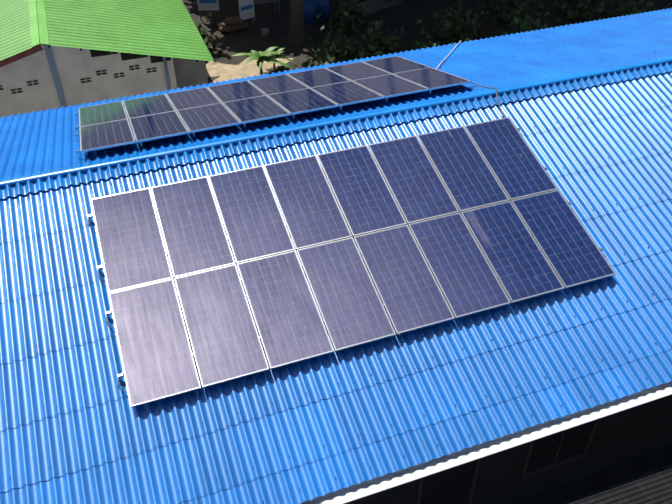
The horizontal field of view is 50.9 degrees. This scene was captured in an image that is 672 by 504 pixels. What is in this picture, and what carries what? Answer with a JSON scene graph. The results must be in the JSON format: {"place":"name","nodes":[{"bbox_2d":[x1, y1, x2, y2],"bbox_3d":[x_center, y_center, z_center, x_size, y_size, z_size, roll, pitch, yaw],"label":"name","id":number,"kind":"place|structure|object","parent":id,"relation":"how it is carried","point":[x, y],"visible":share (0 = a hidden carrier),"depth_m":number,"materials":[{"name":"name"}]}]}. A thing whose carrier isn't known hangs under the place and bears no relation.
{"place":"outdoors","nodes":[
{"label":"outdoors","id":0,"kind":"place"},
{"bbox_2d":[172,57,207,88],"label":"wall","id":1,"kind":"structure","parent":0,"point":[190,72],"depth_m":23.57,"materials":[{"name":"grey concrete"}]},
{"bbox_2d":[182,0,671,83],"bbox_3d":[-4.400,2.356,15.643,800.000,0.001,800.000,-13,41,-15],"label":"ground","id":2,"kind":"structure","parent":0,"point":[406,15],"depth_m":30.23,"materials":[{"name":"soil"}]},
{"bbox_2d":[0,4,176,117],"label":"neighbour walls","id":3,"kind":"structure","parent":2,"relation":"on","point":[73,65],"depth_m":21.50,"materials":[{"name":"grey concrete"}]},
{"bbox_2d":[0,64,157,94],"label":"neighbour vent frames","id":4,"kind":"structure","parent":3,"relation":"attached to","point":[134,67],"depth_m":21.63,"materials":[{"name":"grey concrete"}]},
{"bbox_2d":[0,49,169,93],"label":"ventilation openings","id":5,"kind":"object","parent":3,"relation":"attached to","point":[124,56],"depth_m":21.63,"materials":[{"name":"black"}]},
{"bbox_2d":[0,0,213,60],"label":"green roof sheets","id":6,"kind":"object","parent":3,"relation":"on","point":[165,28],"visible":1,"depth_m":22.24,"materials":[{"name":"metal"}]},
{"bbox_2d":[0,44,42,66],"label":"fascia board","id":7,"kind":"object","parent":6,"relation":"attached to","point":[20,55],"visible":1,"depth_m":19.97,"materials":[{"name":"brown wood"}]},
{"bbox_2d":[44,45,170,106],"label":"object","id":8,"kind":"object","parent":3,"relation":"attached to","point":[55,74],"visible":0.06,"depth_m":21.36,"materials":[{"name":"grey concrete"}]},
{"bbox_2d":[39,39,207,63],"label":"neighbour purlins","id":9,"kind":"object","parent":3,"relation":"on","point":[111,52],"visible":0.19,"depth_m":21.15,"materials":[{"name":"brown wood"}]},
{"bbox_2d":[197,0,219,20],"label":"sign board","id":10,"kind":"object","parent":2,"relation":"on","point":[208,4],"visible":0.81,"depth_m":30.12,"materials":[{"name":"white"}]},
{"bbox_2d":[198,19,219,49],"bbox_3d":[-5.376,-8.449,27.806,1.485,1.211,1.513,-30,48,-31],"label":"shrub","id":11,"kind":"object","parent":2,"relation":"on","point":[206,38],"visible":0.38,"depth_m":27.77,"materials":[{"name":"green plant"}]},
{"bbox_2d":[217,16,248,32],"bbox_3d":[-4.364,-9.710,29.799,1.280,0.580,1.130,-13,41,-15],"label":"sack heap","id":12,"kind":"object","parent":2,"relation":"on","point":[230,24],"visible":1,"depth_m":29.47,"materials":[{"name":"brown fabric"}]},
{"bbox_2d":[238,0,254,23],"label":"sign board","id":13,"kind":"object","parent":2,"relation":"on","point":[246,9],"visible":0.83,"depth_m":29.76,"materials":[{"name":"white"}]},
{"bbox_2d":[206,58,293,82],"bbox_3d":[-3.812,-7.042,26.935,3.133,0.096,3.581,17,43,21],"label":"sand patch","id":14,"kind":"object","parent":2,"relation":"on","point":[225,72],"visible":0.52,"depth_m":26.76,"materials":[{"name":"beige sand"}]},
{"bbox_2d":[232,47,293,74],"bbox_3d":[-2.741,-6.895,25.976,1.890,1.083,1.468,-22,44,-24],"label":"banana plant","id":15,"kind":"object","parent":2,"relation":"on","point":[261,57],"visible":0.92,"depth_m":25.84,"materials":[{"name":"green plant"}]},
{"bbox_2d":[253,0,279,19],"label":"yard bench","id":16,"kind":"object","parent":2,"relation":"on","point":[261,1],"visible":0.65,"depth_m":30.44,"materials":[{"name":"brown wood"}]},
{"bbox_2d":[269,48,294,68],"bbox_3d":[-2.326,-7.250,26.666,1.302,0.745,1.013,-22,44,-24],"label":"banana plant","id":17,"kind":"object","parent":2,"relation":"on","point":[277,54],"visible":0.6,"depth_m":26.61,"materials":[{"name":"green plant"}]},
{"bbox_2d":[285,0,309,42],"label":"tree","id":18,"kind":"object","parent":2,"relation":"on","point":[297,32],"visible":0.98,"depth_m":28.52,"materials":[{"name":"brown plant"}]},
{"bbox_2d":[303,0,329,24],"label":"yard barrels","id":19,"kind":"object","parent":2,"relation":"on","point":[311,8],"visible":0.92,"depth_m":30.18,"materials":[{"name":"blue plastic"}]},
{"bbox_2d":[293,49,346,67],"bbox_3d":[-0.767,-6.556,25.470,1.876,1.200,1.722,-20,43,-22],"label":"shrub","id":20,"kind":"object","parent":2,"relation":"on","point":[329,57],"visible":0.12,"depth_m":25.48,"materials":[{"name":"green plant"}]},
{"bbox_2d":[261,21,380,36],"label":"yard buckets","id":21,"kind":"object","parent":2,"relation":"on","point":[265,31],"visible":0.71,"depth_m":29.22,"materials":[{"name":"grey plastic"}]},
{"bbox_2d":[309,11,369,64],"bbox_3d":[0.375,-8.062,26.948,2.296,1.622,2.609,9,41,12],"label":"shrub","id":22,"kind":"object","parent":2,"relation":"on","point":[338,47],"visible":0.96,"depth_m":26.88,"materials":[{"name":"green plant"}]},
{"bbox_2d":[317,0,370,32],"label":"shrub","id":23,"kind":"object","parent":2,"relation":"on","point":[340,21],"visible":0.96,"depth_m":29.29,"materials":[{"name":"green plant"}]},
{"bbox_2d":[340,0,400,18],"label":"plank stack","id":24,"kind":"object","parent":2,"relation":"on","point":[373,6],"visible":0.58,"depth_m":31.61,"materials":[{"name":"brown wood"}]},
{"bbox_2d":[352,18,404,59],"bbox_3d":[1.622,-8.118,27.101,2.342,1.495,2.319,-13,41,-15],"label":"shrub","id":25,"kind":"object","parent":2,"relation":"on","point":[382,46],"visible":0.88,"depth_m":27.05,"materials":[{"name":"green plant"}]},
{"bbox_2d":[415,20,449,49],"bbox_3d":[3.612,-7.453,25.986,2.341,1.860,3.120,-5,40,-6],"label":"shrub","id":26,"kind":"object","parent":2,"relation":"on","point":[431,43],"visible":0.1,"depth_m":25.89,"materials":[{"name":"green plant"}]},
{"bbox_2d":[427,0,486,43],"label":"shrub","id":27,"kind":"object","parent":2,"relation":"on","point":[459,20],"visible":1,"depth_m":28.27,"materials":[{"name":"green plant"}]},
{"bbox_2d":[476,0,546,31],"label":"shrub","id":28,"kind":"object","parent":2,"relation":"on","point":[504,13],"visible":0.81,"depth_m":29.75,"materials":[{"name":"green plant"}]},
{"bbox_2d":[477,4,568,37],"bbox_3d":[7.239,-8.913,27.354,3.246,2.314,3.264,-13,41,-15],"label":"shrub","id":29,"kind":"object","parent":2,"relation":"on","point":[524,27],"visible":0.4,"depth_m":27.33,"materials":[{"name":"green plant"}]},
{"bbox_2d":[550,0,612,25],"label":"shrub","id":30,"kind":"object","parent":2,"relation":"on","point":[578,5],"visible":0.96,"depth_m":29.96,"materials":[{"name":"green plant"}]},
{"bbox_2d":[597,0,671,17],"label":"shrub","id":31,"kind":"object","parent":2,"relation":"on","point":[635,8],"visible":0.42,"depth_m":29.01,"materials":[{"name":"green plant"}]},
{"bbox_2d":[612,467,671,488],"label":"roof edge","id":32,"kind":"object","parent":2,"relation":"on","point":[649,475],"depth_m":13.31,"materials":[{"name":"metal"}]},
{"bbox_2d":[350,395,671,503],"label":"building walls","id":33,"kind":"structure","parent":0,"point":[630,433],"depth_m":12.51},
{"bbox_2d":[0,71,671,503],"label":"roof sheets","id":34,"kind":"object","parent":33,"relation":"on","point":[76,421],"visible":0.58,"depth_m":10.70,"materials":[{"name":"blue painted corrugated metal"}]},
{"bbox_2d":[88,217,127,392],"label":"earth cable tails","id":35,"kind":"object","parent":34,"relation":"on","point":[108,314],"visible":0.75,"depth_m":10.72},
{"bbox_2d":[0,11,667,502],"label":"roof screws","id":36,"kind":"object","parent":34,"relation":"attached to","point":[402,365],"visible":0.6,"depth_m":11.73,"materials":[{"name":"blue"}]},
{"bbox_2d":[87,127,602,377],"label":"panel clamps","id":37,"kind":"object","parent":34,"relation":"on","point":[110,311],"visible":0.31,"depth_m":11.57,"materials":[{"name":"silver metal"}]},
{"bbox_2d":[90,188,172,292],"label":"solar panel","id":38,"kind":"object","parent":37,"relation":"attached to","point":[131,245],"visible":0.98,"depth_m":11.53,"materials":[{"name":"glass"}]},
{"bbox_2d":[109,279,200,407],"bbox_3d":[-2.722,1.300,10.521,0.992,0.545,1.900,-13,41,-15],"label":"solar panel","id":39,"kind":"object","parent":37,"relation":"attached to","point":[157,359],"visible":1,"depth_m":10.46,"materials":[{"name":"blue glass"}]},
{"bbox_2d":[151,176,234,277],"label":"solar panel","id":40,"kind":"object","parent":37,"relation":"attached to","point":[193,232],"visible":0.98,"depth_m":11.79,"materials":[{"name":"glass"}]},
{"bbox_2d":[174,264,268,387],"bbox_3d":[-1.770,1.076,10.781,0.992,0.545,1.900,-13,41,-15],"label":"solar panel","id":41,"kind":"object","parent":37,"relation":"attached to","point":[226,345],"visible":1,"depth_m":10.72,"materials":[{"name":"blue glass"}]},
{"bbox_2d":[208,165,294,263],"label":"solar panel","id":42,"kind":"object","parent":37,"relation":"attached to","point":[252,218],"visible":0.96,"depth_m":12.05,"materials":[{"name":"blue glass"}]},
{"bbox_2d":[237,250,333,369],"bbox_3d":[-0.818,0.852,11.041,0.992,0.545,1.900,-13,41,-15],"label":"solar panel","id":43,"kind":"object","parent":37,"relation":"attached to","point":[287,318],"visible":1,"depth_m":10.98,"materials":[{"name":"blue glass"}]},
{"bbox_2d":[264,155,351,249],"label":"solar panel","id":44,"kind":"object","parent":37,"relation":"attached to","point":[311,212],"visible":0.96,"depth_m":12.31,"materials":[{"name":"blue glass"}]},
{"bbox_2d":[296,237,395,351],"bbox_3d":[0.134,0.628,11.301,0.992,0.545,1.900,-13,41,-15],"label":"solar panel","id":45,"kind":"object","parent":37,"relation":"attached to","point":[353,313],"visible":1,"depth_m":11.24,"materials":[{"name":"blue glass"}]},
{"bbox_2d":[317,145,406,236],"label":"solar panel","id":46,"kind":"object","parent":37,"relation":"attached to","point":[365,199],"visible":1,"depth_m":12.57,"materials":[{"name":"blue glass"}]},
{"bbox_2d":[354,225,454,334],"bbox_3d":[1.086,0.404,11.561,0.992,0.545,1.900,-13,41,-15],"label":"solar panel","id":47,"kind":"object","parent":37,"relation":"attached to","point":[411,296],"visible":1,"depth_m":11.51,"materials":[{"name":"blue glass"}]},
{"bbox_2d":[368,135,458,224],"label":"solar panel","id":48,"kind":"object","parent":37,"relation":"attached to","point":[416,186],"visible":0.96,"depth_m":12.83,"materials":[{"name":"blue glass"}]},
{"bbox_2d":[408,212,510,318],"bbox_3d":[2.038,0.180,11.821,0.992,0.545,1.900,-13,41,-15],"label":"solar panel","id":49,"kind":"object","parent":37,"relation":"attached to","point":[466,279],"visible":0.98,"depth_m":11.77,"materials":[{"name":"blue glass"}]},
{"bbox_2d":[417,126,508,211],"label":"solar panel","id":50,"kind":"object","parent":37,"relation":"attached to","point":[465,172],"visible":0.88,"depth_m":13.09,"materials":[{"name":"blue glass"}]},
{"bbox_2d":[464,117,557,200],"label":"solar panel","id":51,"kind":"object","parent":37,"relation":"attached to","point":[512,160],"visible":0.9,"depth_m":13.35,"materials":[{"name":"blue glass"}]},
{"bbox_2d":[461,201,564,303],"bbox_3d":[2.990,-0.044,12.081,0.992,0.545,1.900,-13,41,-15],"label":"solar panel","id":52,"kind":"object","parent":37,"relation":"attached to","point":[519,263],"visible":0.96,"depth_m":12.03,"materials":[{"name":"blue glass"}]},
{"bbox_2d":[511,189,615,288],"bbox_3d":[3.942,-0.268,12.341,0.992,0.545,1.900,-13,41,-15],"label":"solar panel","id":53,"kind":"object","parent":37,"relation":"attached to","point":[570,250],"visible":0.9,"depth_m":12.29,"materials":[{"name":"blue glass"}]},
{"bbox_2d":[300,381,671,503],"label":"gutter","id":54,"kind":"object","parent":34,"relation":"attached to","point":[363,489],"depth_m":10.11,"materials":[{"name":"white metal"}]},
{"bbox_2d":[0,8,671,179],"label":"roof sheets","id":55,"kind":"object","parent":33,"relation":"on","point":[512,57],"visible":0.67,"depth_m":16.65,"materials":[{"name":"blue painted corrugated metal"}]},
{"bbox_2d":[75,65,471,156],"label":"mounting brackets","id":56,"kind":"object","parent":55,"relation":"on","point":[86,154],"visible":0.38,"depth_m":14.38,"materials":[{"name":"silver metal"}]},
{"bbox_2d":[79,101,127,126],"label":"solar panel","id":57,"kind":"object","parent":56,"relation":"on","point":[101,113],"visible":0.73,"depth_m":15.64,"materials":[{"name":"glass"}]},
{"bbox_2d":[79,119,134,152],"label":"solar panel","id":58,"kind":"object","parent":56,"relation":"on","point":[105,135],"visible":1,"depth_m":13.84,"materials":[{"name":"blue glass"}]},
{"bbox_2d":[123,94,174,117],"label":"solar panel","id":59,"kind":"object","parent":56,"relation":"on","point":[146,106],"visible":0.77,"depth_m":15.90,"materials":[{"name":"blue glass"}]},
{"bbox_2d":[129,111,188,142],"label":"solar panel","id":60,"kind":"object","parent":56,"relation":"on","point":[158,126],"visible":1,"depth_m":14.11,"materials":[{"name":"blue glass"}]},
{"bbox_2d":[166,87,220,111],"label":"solar panel","id":61,"kind":"object","parent":56,"relation":"on","point":[192,98],"visible":0.79,"depth_m":16.16,"materials":[{"name":"glass"}]},
{"bbox_2d":[176,103,239,132],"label":"solar panel","id":62,"kind":"object","parent":56,"relation":"on","point":[207,117],"visible":1,"depth_m":14.37,"materials":[{"name":"blue glass"}]},
{"bbox_2d":[208,81,264,103],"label":"solar panel","id":63,"kind":"object","parent":56,"relation":"on","point":[234,91],"visible":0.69,"depth_m":16.42,"materials":[{"name":"blue glass"}]},
{"bbox_2d":[223,95,289,123],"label":"solar panel","id":64,"kind":"object","parent":56,"relation":"on","point":[253,109],"visible":0.98,"depth_m":14.63,"materials":[{"name":"blue glass"}]},
{"bbox_2d":[248,74,308,94],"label":"solar panel","id":65,"kind":"object","parent":56,"relation":"on","point":[276,84],"visible":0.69,"depth_m":16.68,"materials":[{"name":"blue glass"}]},
{"bbox_2d":[267,88,337,114],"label":"solar panel","id":66,"kind":"object","parent":56,"relation":"on","point":[294,102],"visible":0.96,"depth_m":14.89,"materials":[{"name":"blue glass"}]},
{"bbox_2d":[287,68,350,87],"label":"solar panel","id":67,"kind":"object","parent":56,"relation":"on","point":[316,77],"visible":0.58,"depth_m":16.94,"materials":[{"name":"blue glass"}]},
{"bbox_2d":[311,81,383,105],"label":"solar panel","id":68,"kind":"object","parent":56,"relation":"on","point":[345,93],"visible":0.9,"depth_m":15.15,"materials":[{"name":"blue glass"}]},
{"bbox_2d":[326,62,390,80],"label":"solar panel","id":69,"kind":"object","parent":56,"relation":"on","point":[356,71],"visible":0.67,"depth_m":17.20,"materials":[{"name":"blue glass"}]},
{"bbox_2d":[353,74,427,97],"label":"solar panel","id":70,"kind":"object","parent":56,"relation":"on","point":[388,85],"visible":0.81,"depth_m":15.41,"materials":[{"name":"blue glass"}]},
{"bbox_2d":[363,56,428,73],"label":"solar panel","id":71,"kind":"object","parent":56,"relation":"attached to","point":[394,64],"visible":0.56,"depth_m":17.47,"materials":[{"name":"blue glass"}]},
{"bbox_2d":[393,67,470,89],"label":"solar panel","id":72,"kind":"object","parent":56,"relation":"attached to","point":[430,78],"visible":0.9,"depth_m":15.68,"materials":[{"name":"blue glass"}]},
{"bbox_2d":[0,55,671,198],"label":"ridge cap","id":73,"kind":"object","parent":55,"relation":"on","point":[106,169],"visible":0.98,"depth_m":13.55,"materials":[{"name":"blue metal"}]},
{"bbox_2d":[436,41,460,68],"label":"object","id":74,"kind":"structure","parent":55,"relation":"attached to","point":[448,55],"depth_m":18.78,"materials":[{"name":"white metal"}]},
{"bbox_2d":[472,82,502,117],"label":"ridge cables","id":75,"kind":"structure","parent":55,"relation":"on","point":[496,95],"depth_m":14.52,"materials":[{"name":"grey"}]},
{"bbox_2d":[346,419,671,503],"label":"wall openings","id":76,"kind":"object","parent":33,"relation":"in","point":[455,485],"depth_m":12.26,"materials":[{"name":"dark glass"},{"name":"dark metal"}]},
{"bbox_2d":[569,468,671,503],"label":"lean to roof","id":77,"kind":"object","parent":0,"point":[656,488],"depth_m":10.28,"materials":[{"name":"grey metal"}]}
]}

